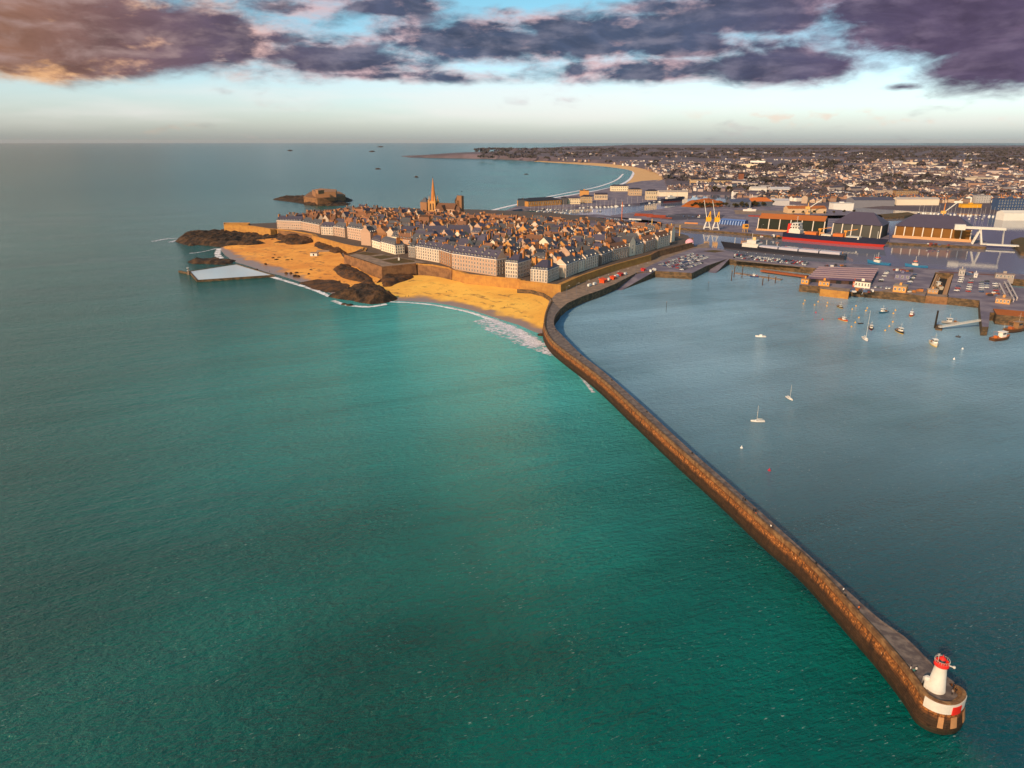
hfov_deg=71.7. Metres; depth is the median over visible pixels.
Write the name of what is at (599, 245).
town house
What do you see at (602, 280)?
car
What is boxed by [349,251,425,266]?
bastion terrace
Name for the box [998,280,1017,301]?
boat hoist rails
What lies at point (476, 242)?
town house
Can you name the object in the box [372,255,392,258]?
lawn
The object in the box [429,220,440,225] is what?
town house
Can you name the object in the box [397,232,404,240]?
town house
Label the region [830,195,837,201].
suburban house
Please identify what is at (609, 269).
rampart wall
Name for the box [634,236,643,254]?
waterfront building
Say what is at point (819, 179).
apartment block
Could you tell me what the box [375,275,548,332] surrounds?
beach
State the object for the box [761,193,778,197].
suburban house
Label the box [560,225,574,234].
town house
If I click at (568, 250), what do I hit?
town house
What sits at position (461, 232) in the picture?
town house
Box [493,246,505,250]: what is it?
town house
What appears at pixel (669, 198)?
moored ship
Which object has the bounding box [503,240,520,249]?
town house
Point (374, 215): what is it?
distant town roofs
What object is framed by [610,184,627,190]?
apartment block
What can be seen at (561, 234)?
town house
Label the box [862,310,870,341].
sailing yacht
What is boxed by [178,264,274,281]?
tidal pool
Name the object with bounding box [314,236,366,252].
rampart wall
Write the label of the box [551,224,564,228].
town house
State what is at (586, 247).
town house
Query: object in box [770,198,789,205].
warehouse
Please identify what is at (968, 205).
warehouse
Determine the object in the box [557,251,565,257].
town house
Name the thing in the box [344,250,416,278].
rampart wall
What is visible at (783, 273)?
landing stage
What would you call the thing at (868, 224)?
dock shed
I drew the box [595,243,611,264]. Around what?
waterfront building
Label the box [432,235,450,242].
town house
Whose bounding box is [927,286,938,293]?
harbour building
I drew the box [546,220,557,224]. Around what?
town house
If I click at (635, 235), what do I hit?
town house
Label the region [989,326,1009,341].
boat
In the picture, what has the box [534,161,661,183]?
beach
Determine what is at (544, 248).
town house
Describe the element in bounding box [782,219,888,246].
cargo ship
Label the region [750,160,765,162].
apartment block
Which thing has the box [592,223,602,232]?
town house
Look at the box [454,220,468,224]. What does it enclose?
town house
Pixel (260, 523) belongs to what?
sea
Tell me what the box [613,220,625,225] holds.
town house
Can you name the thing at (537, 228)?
town house
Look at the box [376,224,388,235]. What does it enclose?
town house
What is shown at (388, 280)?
rock outcrop
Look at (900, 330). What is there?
boat
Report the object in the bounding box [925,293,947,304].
quay
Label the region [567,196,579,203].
apartment block
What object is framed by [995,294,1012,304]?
harbour building
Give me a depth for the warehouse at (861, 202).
1655.51 m
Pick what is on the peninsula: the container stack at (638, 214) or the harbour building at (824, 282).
the container stack at (638, 214)
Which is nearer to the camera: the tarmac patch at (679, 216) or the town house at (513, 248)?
the town house at (513, 248)
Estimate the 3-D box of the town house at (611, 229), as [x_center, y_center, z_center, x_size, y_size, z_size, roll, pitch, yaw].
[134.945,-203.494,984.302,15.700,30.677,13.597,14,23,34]
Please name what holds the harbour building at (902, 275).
on the quay at (984, 303)
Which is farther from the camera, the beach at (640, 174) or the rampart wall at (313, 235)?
the beach at (640, 174)
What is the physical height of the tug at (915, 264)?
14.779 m
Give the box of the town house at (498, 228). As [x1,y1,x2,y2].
[488,226,501,230]
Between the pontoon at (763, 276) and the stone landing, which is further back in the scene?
the pontoon at (763, 276)
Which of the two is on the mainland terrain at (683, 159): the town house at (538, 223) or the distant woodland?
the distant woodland
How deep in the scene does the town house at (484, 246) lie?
809.38 m
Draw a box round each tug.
[867,254,890,265]
[905,256,927,267]
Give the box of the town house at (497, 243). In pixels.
[494,241,502,247]
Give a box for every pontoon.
[735,272,782,279]
[934,310,941,330]
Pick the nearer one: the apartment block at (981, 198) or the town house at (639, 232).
the town house at (639, 232)
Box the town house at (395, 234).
[391,230,399,237]
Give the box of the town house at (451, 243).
[447,240,455,245]
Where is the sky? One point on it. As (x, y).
(72, 71)
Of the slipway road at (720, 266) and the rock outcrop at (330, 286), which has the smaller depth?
the rock outcrop at (330, 286)
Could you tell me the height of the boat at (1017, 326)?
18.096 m
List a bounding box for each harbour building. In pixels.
[801,276,810,283]
[818,278,830,286]
[854,278,871,288]
[893,282,908,292]
[894,270,910,279]
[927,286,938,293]
[958,267,965,275]
[994,271,1014,283]
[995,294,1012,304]
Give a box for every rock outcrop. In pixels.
[176,229,295,246]
[188,257,235,264]
[273,195,351,205]
[276,233,312,244]
[300,279,349,292]
[314,241,346,253]
[328,282,396,303]
[333,263,374,283]
[378,273,415,286]
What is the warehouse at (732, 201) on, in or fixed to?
on the peninsula
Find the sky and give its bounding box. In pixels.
[0,0,1023,142]
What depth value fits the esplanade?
730.90 m
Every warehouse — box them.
[726,199,750,206]
[750,197,772,206]
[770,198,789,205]
[783,206,826,212]
[829,202,853,209]
[846,197,894,207]
[893,197,939,204]
[959,203,981,207]
[995,210,1023,220]
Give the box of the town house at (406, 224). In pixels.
[400,221,411,225]
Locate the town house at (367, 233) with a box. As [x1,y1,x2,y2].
[361,225,376,245]
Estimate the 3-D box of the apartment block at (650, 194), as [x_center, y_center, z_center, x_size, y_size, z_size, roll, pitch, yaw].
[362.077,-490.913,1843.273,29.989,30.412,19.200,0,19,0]
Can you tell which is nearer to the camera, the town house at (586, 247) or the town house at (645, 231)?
the town house at (586, 247)
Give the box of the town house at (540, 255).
[531,250,550,265]
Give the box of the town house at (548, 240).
[539,235,553,244]
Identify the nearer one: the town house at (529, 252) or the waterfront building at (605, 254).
the town house at (529, 252)
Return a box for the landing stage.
[760,269,808,277]
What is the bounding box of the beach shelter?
[310,252,318,255]
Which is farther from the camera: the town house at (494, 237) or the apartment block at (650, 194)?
the apartment block at (650, 194)
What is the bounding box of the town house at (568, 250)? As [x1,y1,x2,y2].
[559,244,574,255]
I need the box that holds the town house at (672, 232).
[666,224,674,241]
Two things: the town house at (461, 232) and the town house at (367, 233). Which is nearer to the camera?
the town house at (461, 232)
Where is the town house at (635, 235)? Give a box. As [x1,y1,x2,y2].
[622,231,638,238]
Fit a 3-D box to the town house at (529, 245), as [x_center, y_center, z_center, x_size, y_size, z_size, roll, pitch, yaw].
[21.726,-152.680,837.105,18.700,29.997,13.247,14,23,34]
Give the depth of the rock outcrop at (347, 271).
806.16 m
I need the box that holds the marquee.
[685,239,693,243]
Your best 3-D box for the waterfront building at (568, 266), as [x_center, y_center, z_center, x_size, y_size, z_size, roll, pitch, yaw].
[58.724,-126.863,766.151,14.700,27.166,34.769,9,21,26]
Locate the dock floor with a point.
(943, 283)
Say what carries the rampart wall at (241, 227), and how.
on the town ground at (681, 239)
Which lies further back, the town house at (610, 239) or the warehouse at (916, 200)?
the warehouse at (916, 200)
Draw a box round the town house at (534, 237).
[525,233,541,240]
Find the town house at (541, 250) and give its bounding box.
[531,246,544,255]
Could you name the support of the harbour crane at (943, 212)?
on the mainland terrain at (683, 159)
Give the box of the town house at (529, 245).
[524,241,534,248]
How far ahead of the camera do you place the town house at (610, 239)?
897.26 m
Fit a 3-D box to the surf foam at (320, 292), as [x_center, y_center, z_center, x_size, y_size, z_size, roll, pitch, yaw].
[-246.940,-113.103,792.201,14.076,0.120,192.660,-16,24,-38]
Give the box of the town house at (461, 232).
[455,229,465,236]
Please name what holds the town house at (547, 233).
on the town ground at (681, 239)
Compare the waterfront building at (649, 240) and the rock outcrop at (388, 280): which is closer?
the rock outcrop at (388, 280)
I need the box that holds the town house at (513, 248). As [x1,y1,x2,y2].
[506,243,518,253]
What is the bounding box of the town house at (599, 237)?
[592,232,606,242]
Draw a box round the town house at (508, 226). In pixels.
[504,222,514,228]
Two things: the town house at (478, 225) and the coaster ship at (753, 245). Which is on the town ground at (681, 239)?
the town house at (478, 225)
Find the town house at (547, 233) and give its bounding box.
[543,229,551,235]
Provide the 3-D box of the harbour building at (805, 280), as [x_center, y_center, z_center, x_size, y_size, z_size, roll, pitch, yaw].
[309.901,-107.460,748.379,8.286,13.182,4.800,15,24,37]
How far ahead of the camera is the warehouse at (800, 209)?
1488.81 m
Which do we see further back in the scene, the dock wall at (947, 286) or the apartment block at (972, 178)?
the apartment block at (972, 178)
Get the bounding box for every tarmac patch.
[651,213,724,219]
[662,224,715,228]
[734,210,793,214]
[734,260,799,266]
[881,288,925,294]
[939,271,1014,276]
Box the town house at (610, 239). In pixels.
[603,235,614,243]
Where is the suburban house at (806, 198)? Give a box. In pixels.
[801,193,813,202]
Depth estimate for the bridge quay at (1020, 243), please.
1040.36 m
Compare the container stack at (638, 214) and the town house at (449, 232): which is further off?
the container stack at (638, 214)
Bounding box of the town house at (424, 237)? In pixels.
[419,234,430,239]
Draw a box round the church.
[428,178,462,211]
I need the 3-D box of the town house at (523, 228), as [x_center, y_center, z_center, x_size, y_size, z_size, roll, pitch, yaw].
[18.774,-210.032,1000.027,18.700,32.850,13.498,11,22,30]
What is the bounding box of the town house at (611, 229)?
[605,226,614,231]
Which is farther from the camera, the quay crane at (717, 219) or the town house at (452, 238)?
the quay crane at (717, 219)
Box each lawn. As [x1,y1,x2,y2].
[356,252,377,255]
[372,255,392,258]
[382,258,414,263]
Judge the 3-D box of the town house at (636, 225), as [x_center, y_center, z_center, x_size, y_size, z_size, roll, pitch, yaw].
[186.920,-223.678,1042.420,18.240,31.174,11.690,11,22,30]
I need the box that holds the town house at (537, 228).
[532,226,543,232]
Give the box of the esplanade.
[547,243,709,316]
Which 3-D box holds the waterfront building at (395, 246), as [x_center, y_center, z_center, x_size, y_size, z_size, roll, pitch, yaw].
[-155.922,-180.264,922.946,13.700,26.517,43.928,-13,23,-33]
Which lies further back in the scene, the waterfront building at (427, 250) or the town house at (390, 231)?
the town house at (390, 231)
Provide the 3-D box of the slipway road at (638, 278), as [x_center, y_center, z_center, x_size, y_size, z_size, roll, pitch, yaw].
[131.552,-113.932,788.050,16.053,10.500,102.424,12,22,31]
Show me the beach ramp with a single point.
(342, 254)
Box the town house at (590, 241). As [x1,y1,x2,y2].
[583,236,595,246]
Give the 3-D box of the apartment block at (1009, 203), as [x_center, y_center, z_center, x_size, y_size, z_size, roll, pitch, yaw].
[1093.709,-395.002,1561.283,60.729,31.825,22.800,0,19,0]
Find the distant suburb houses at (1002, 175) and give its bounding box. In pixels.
[558,151,1023,198]
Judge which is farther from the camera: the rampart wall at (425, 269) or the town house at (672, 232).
the town house at (672, 232)
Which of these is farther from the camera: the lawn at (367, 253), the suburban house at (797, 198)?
the suburban house at (797, 198)
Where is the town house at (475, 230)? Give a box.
[471,226,482,234]
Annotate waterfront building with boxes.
[276,214,303,229]
[301,215,325,233]
[321,220,334,235]
[333,220,348,237]
[347,220,379,240]
[372,233,381,249]
[380,234,404,254]
[408,238,418,257]
[415,238,444,262]
[439,241,455,266]
[451,243,506,275]
[505,250,530,278]
[530,256,559,282]
[555,252,578,277]
[575,252,585,271]
[580,248,598,269]
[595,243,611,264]
[606,239,628,260]
[619,235,635,255]
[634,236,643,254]
[639,232,655,252]
[653,228,670,248]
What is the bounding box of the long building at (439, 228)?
[400,223,470,234]
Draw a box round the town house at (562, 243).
[559,238,567,245]
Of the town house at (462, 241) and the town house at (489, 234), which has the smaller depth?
the town house at (462, 241)
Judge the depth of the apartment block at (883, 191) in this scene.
1902.59 m
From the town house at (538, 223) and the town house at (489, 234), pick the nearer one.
the town house at (489, 234)
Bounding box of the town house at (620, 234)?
[617,231,627,236]
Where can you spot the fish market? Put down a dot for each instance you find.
(842, 275)
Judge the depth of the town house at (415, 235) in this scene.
914.84 m
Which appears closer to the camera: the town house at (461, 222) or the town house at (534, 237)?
the town house at (534, 237)
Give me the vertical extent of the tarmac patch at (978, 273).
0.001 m
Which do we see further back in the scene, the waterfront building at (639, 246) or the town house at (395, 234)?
the town house at (395, 234)
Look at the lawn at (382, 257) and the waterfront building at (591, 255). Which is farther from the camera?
the lawn at (382, 257)
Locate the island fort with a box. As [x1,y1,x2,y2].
[304,188,345,204]
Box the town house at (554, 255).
[549,250,560,262]
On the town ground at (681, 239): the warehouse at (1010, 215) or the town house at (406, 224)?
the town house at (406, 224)
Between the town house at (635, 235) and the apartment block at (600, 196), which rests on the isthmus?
the apartment block at (600, 196)
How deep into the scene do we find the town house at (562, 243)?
859.68 m
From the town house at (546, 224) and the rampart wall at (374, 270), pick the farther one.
the town house at (546, 224)
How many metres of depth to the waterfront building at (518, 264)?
748.20 m
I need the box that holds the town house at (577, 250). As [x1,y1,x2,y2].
[571,245,583,254]
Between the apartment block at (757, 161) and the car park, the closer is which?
the car park
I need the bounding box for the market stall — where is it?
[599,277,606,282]
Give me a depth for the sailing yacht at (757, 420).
399.83 m
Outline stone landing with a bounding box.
[819,286,849,298]
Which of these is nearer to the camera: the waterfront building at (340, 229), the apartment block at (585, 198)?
the waterfront building at (340, 229)
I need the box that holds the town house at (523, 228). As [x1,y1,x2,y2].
[518,224,532,231]
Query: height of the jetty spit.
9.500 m
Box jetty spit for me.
[817,212,913,218]
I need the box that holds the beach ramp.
[316,250,343,256]
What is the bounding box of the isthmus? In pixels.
[506,180,683,210]
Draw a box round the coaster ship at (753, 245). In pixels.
[721,234,846,259]
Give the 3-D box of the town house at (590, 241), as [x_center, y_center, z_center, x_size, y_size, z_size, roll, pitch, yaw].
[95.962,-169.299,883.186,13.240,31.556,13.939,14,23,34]
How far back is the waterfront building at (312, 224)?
1127.47 m
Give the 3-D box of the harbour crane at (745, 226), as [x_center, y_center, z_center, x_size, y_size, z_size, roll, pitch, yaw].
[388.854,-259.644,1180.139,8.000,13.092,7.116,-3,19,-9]
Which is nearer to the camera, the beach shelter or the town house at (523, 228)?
the beach shelter
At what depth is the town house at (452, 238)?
891.44 m
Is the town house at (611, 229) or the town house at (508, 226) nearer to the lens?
the town house at (611, 229)
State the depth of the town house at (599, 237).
902.71 m
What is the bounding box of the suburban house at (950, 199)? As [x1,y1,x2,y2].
[948,196,957,202]
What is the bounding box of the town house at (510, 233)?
[506,230,513,238]
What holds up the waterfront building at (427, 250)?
on the town ground at (681, 239)
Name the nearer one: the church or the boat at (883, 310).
the boat at (883, 310)
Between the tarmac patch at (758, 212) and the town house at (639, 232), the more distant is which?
the tarmac patch at (758, 212)
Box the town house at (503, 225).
[498,221,505,228]
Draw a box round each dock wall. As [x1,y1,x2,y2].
[928,274,939,293]
[943,275,952,294]
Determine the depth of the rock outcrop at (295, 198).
1842.91 m
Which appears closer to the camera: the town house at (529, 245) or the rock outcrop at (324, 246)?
the town house at (529, 245)
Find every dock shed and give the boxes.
[719,218,748,225]
[756,213,827,233]
[831,212,889,238]
[892,214,972,241]
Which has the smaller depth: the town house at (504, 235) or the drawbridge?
the town house at (504, 235)
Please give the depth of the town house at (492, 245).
843.13 m
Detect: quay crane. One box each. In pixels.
[703,201,710,229]
[712,202,719,229]
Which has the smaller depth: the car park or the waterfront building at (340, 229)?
the car park
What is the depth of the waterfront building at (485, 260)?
772.53 m
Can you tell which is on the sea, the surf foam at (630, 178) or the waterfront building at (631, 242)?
the surf foam at (630, 178)
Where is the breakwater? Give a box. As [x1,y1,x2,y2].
[542,300,966,734]
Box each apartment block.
[518,198,526,205]
[561,196,566,204]
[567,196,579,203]
[579,189,588,195]
[580,195,591,202]
[594,193,607,199]
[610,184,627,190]
[628,188,641,195]
[645,189,657,199]
[657,190,687,197]
[689,178,707,183]
[711,179,736,183]
[742,164,757,167]
[749,186,766,191]
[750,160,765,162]
[767,187,790,189]
[816,178,826,181]
[853,182,870,185]
[874,189,892,193]
[893,189,918,195]
[903,161,917,163]
[957,176,994,180]
[972,194,990,202]
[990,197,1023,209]
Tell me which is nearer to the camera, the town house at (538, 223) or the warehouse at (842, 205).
the town house at (538, 223)
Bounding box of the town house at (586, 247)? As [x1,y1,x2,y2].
[576,243,591,250]
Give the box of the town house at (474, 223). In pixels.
[468,220,476,230]
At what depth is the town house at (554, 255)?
777.78 m
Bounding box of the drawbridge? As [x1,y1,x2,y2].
[954,224,1018,246]
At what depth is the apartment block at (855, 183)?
2283.80 m
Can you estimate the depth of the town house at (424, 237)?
892.76 m
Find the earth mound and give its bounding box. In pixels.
[681,198,722,207]
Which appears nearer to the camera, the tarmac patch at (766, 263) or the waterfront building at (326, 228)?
the tarmac patch at (766, 263)
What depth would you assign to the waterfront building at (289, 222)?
1160.09 m
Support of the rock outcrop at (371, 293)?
in the sea
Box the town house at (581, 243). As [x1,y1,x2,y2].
[574,240,586,244]
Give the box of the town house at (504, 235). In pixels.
[494,231,507,238]
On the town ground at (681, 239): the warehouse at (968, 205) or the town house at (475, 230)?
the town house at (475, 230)
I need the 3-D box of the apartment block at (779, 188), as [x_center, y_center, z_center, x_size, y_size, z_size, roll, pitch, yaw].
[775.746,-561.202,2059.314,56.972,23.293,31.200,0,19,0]
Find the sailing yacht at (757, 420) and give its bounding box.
[751,406,764,421]
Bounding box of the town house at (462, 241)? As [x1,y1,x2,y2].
[458,236,472,245]
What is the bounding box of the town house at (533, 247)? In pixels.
[529,242,538,252]
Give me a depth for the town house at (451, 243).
871.17 m
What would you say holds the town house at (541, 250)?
on the town ground at (681, 239)
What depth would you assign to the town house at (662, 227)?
1001.22 m
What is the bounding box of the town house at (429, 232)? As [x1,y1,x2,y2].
[425,228,437,235]
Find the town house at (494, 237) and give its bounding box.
[491,233,502,241]
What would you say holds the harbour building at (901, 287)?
on the quay at (984, 303)
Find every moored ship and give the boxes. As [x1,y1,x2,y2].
[661,193,682,202]
[743,207,755,210]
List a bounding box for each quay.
[578,214,656,222]
[728,253,1023,335]
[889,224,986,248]
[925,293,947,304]
[993,308,1023,325]
[1011,237,1023,255]
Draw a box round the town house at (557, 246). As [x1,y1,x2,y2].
[550,242,559,248]
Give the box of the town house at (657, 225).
[654,222,660,229]
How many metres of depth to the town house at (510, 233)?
934.96 m
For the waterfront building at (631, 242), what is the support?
on the town ground at (681, 239)
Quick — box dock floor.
[932,279,951,294]
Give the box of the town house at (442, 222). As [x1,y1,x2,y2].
[439,220,448,224]
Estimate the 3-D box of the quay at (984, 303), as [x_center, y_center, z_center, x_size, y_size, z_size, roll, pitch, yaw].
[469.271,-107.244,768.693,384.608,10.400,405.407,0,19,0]
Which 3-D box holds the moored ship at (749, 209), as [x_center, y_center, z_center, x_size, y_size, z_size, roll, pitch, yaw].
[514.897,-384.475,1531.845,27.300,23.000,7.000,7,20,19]
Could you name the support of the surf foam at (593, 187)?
on the sea
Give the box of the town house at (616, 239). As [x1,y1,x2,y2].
[610,235,620,242]
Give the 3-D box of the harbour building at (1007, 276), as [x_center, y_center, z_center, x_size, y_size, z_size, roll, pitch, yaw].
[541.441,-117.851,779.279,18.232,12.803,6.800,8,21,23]
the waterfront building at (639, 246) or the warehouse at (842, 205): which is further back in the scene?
the warehouse at (842, 205)
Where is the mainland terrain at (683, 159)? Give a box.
[402,145,1023,213]
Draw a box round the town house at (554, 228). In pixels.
[547,225,559,229]
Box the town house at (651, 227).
[647,224,654,230]
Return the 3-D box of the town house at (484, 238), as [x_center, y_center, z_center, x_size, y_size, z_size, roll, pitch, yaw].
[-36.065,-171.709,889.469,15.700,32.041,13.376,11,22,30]
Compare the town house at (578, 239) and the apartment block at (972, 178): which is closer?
the town house at (578, 239)
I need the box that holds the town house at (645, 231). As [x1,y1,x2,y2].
[640,226,649,235]
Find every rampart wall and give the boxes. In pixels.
[224,223,275,234]
[271,228,318,241]
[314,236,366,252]
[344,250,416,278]
[416,263,454,279]
[452,269,521,288]
[517,289,551,300]
[518,276,579,297]
[576,255,650,282]
[649,237,693,259]
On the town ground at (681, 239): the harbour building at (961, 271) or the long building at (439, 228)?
the long building at (439, 228)
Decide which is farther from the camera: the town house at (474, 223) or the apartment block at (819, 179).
the apartment block at (819, 179)
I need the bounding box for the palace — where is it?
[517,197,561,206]
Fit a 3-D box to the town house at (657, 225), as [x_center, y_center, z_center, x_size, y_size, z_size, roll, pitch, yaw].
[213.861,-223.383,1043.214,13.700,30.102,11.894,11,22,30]
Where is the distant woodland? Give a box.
[474,147,1023,199]
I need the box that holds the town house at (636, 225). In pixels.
[632,221,645,228]
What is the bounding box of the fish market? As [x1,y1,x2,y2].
[808,266,877,284]
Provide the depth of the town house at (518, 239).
892.98 m
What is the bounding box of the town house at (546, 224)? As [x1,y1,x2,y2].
[542,222,554,227]
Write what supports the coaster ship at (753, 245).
on the basin water
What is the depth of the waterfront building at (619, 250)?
866.21 m
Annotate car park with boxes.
[639,247,734,279]
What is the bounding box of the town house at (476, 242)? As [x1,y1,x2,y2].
[471,238,482,245]
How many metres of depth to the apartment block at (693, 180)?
2481.45 m
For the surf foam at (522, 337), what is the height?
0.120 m
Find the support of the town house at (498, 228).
on the town ground at (681, 239)
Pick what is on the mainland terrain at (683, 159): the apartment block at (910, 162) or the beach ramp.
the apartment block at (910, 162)
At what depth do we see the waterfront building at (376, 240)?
955.13 m
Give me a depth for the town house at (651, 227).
1009.95 m
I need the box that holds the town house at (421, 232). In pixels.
[413,228,426,234]
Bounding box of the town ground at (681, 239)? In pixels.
[250,207,688,283]
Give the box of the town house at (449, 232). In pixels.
[442,229,455,236]
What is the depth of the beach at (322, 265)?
931.06 m
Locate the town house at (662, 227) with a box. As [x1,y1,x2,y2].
[659,223,667,231]
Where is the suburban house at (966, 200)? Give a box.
[961,197,970,202]
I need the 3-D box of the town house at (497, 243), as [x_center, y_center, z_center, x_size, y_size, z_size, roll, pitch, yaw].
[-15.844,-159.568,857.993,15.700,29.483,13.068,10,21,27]
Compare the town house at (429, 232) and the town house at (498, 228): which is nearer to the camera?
the town house at (429, 232)
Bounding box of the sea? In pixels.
[0,143,1023,767]
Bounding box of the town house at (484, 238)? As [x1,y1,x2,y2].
[478,235,490,242]
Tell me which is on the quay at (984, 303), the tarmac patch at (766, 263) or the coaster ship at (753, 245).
the tarmac patch at (766, 263)
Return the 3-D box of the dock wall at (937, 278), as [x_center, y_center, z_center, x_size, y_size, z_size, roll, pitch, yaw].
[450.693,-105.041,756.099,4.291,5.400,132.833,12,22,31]
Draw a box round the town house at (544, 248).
[539,244,549,252]
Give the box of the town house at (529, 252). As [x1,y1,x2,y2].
[520,247,531,255]
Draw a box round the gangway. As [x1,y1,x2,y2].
[938,319,980,327]
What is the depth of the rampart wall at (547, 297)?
712.29 m
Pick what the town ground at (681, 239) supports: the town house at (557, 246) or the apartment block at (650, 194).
the town house at (557, 246)
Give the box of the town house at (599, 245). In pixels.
[592,242,603,249]
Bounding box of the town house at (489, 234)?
[478,232,491,239]
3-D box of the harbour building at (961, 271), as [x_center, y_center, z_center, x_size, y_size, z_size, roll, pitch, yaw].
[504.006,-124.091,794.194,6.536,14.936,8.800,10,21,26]
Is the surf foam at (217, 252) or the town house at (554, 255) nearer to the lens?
the town house at (554, 255)
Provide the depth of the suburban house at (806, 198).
1745.22 m
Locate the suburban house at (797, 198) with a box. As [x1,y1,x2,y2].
[794,195,801,200]
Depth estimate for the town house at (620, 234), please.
919.65 m
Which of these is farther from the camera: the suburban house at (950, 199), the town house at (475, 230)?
the suburban house at (950, 199)
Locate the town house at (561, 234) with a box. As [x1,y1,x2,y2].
[550,232,566,237]
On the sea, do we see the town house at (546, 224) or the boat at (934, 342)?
the boat at (934, 342)
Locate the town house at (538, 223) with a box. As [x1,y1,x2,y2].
[531,219,541,225]
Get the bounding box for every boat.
[838,315,847,321]
[879,307,888,313]
[895,326,903,333]
[929,334,938,346]
[935,281,943,289]
[941,315,958,323]
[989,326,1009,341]
[1003,316,1023,332]
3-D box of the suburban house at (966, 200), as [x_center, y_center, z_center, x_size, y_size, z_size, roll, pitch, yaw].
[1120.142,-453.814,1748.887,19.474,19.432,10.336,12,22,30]
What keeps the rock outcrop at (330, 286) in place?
on the beach at (322, 265)
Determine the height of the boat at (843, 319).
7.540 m
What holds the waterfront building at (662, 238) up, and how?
on the town ground at (681, 239)
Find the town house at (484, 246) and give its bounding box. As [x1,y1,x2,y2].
[480,244,491,248]
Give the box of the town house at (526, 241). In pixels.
[522,239,529,245]
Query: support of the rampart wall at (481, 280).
on the town ground at (681, 239)
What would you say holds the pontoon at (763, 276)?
on the sea
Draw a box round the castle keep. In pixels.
[455,191,463,211]
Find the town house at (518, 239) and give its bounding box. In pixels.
[516,236,522,242]
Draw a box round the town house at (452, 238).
[443,233,456,242]
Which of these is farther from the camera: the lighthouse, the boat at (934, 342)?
the boat at (934, 342)
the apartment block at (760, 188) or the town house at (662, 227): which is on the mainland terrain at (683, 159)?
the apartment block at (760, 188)
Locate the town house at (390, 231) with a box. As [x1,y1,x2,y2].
[386,227,398,236]
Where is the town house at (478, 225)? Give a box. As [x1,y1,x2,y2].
[474,220,485,227]
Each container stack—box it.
[634,213,652,215]
[647,214,665,217]
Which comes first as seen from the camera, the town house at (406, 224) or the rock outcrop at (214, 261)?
the rock outcrop at (214, 261)
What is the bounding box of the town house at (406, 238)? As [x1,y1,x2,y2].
[403,231,411,251]
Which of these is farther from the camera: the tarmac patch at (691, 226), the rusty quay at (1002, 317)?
the tarmac patch at (691, 226)
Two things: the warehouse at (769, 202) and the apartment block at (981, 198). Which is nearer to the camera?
the warehouse at (769, 202)
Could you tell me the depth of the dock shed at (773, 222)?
1185.39 m
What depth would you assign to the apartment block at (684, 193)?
1951.14 m
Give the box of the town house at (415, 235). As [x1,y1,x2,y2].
[410,232,425,238]
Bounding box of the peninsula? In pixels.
[611,202,888,243]
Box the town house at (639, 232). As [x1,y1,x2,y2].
[635,228,643,236]
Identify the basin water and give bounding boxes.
[538,195,1023,273]
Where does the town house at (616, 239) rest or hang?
on the town ground at (681, 239)
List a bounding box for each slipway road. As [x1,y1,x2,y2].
[617,271,654,289]
[709,259,728,272]
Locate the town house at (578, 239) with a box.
[567,235,582,241]
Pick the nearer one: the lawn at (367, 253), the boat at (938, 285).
the boat at (938, 285)
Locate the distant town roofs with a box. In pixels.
[288,204,619,225]
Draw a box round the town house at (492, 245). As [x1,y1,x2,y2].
[483,241,494,248]
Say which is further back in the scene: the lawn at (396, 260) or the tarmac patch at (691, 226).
the tarmac patch at (691, 226)
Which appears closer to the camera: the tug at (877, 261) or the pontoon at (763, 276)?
the pontoon at (763, 276)
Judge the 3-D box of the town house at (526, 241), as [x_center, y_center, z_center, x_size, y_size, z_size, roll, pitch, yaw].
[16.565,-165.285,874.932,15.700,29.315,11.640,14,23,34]
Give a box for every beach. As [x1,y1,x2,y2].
[221,238,379,293]
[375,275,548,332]
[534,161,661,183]
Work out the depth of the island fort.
1774.54 m
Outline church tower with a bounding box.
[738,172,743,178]
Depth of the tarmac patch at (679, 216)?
1427.32 m
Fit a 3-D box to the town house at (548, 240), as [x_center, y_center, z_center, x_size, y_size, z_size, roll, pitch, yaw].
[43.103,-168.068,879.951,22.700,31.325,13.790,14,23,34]
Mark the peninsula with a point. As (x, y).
(728, 212)
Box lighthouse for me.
[922,654,955,694]
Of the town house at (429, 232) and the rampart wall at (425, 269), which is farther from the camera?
the town house at (429, 232)
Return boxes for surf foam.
[215,248,222,257]
[271,277,328,296]
[332,300,386,306]
[391,301,545,346]
[474,318,550,353]
[493,171,633,209]
[547,174,623,196]
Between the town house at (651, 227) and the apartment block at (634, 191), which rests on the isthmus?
the apartment block at (634, 191)
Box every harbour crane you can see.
[742,224,748,231]
[805,199,821,213]
[941,199,961,214]

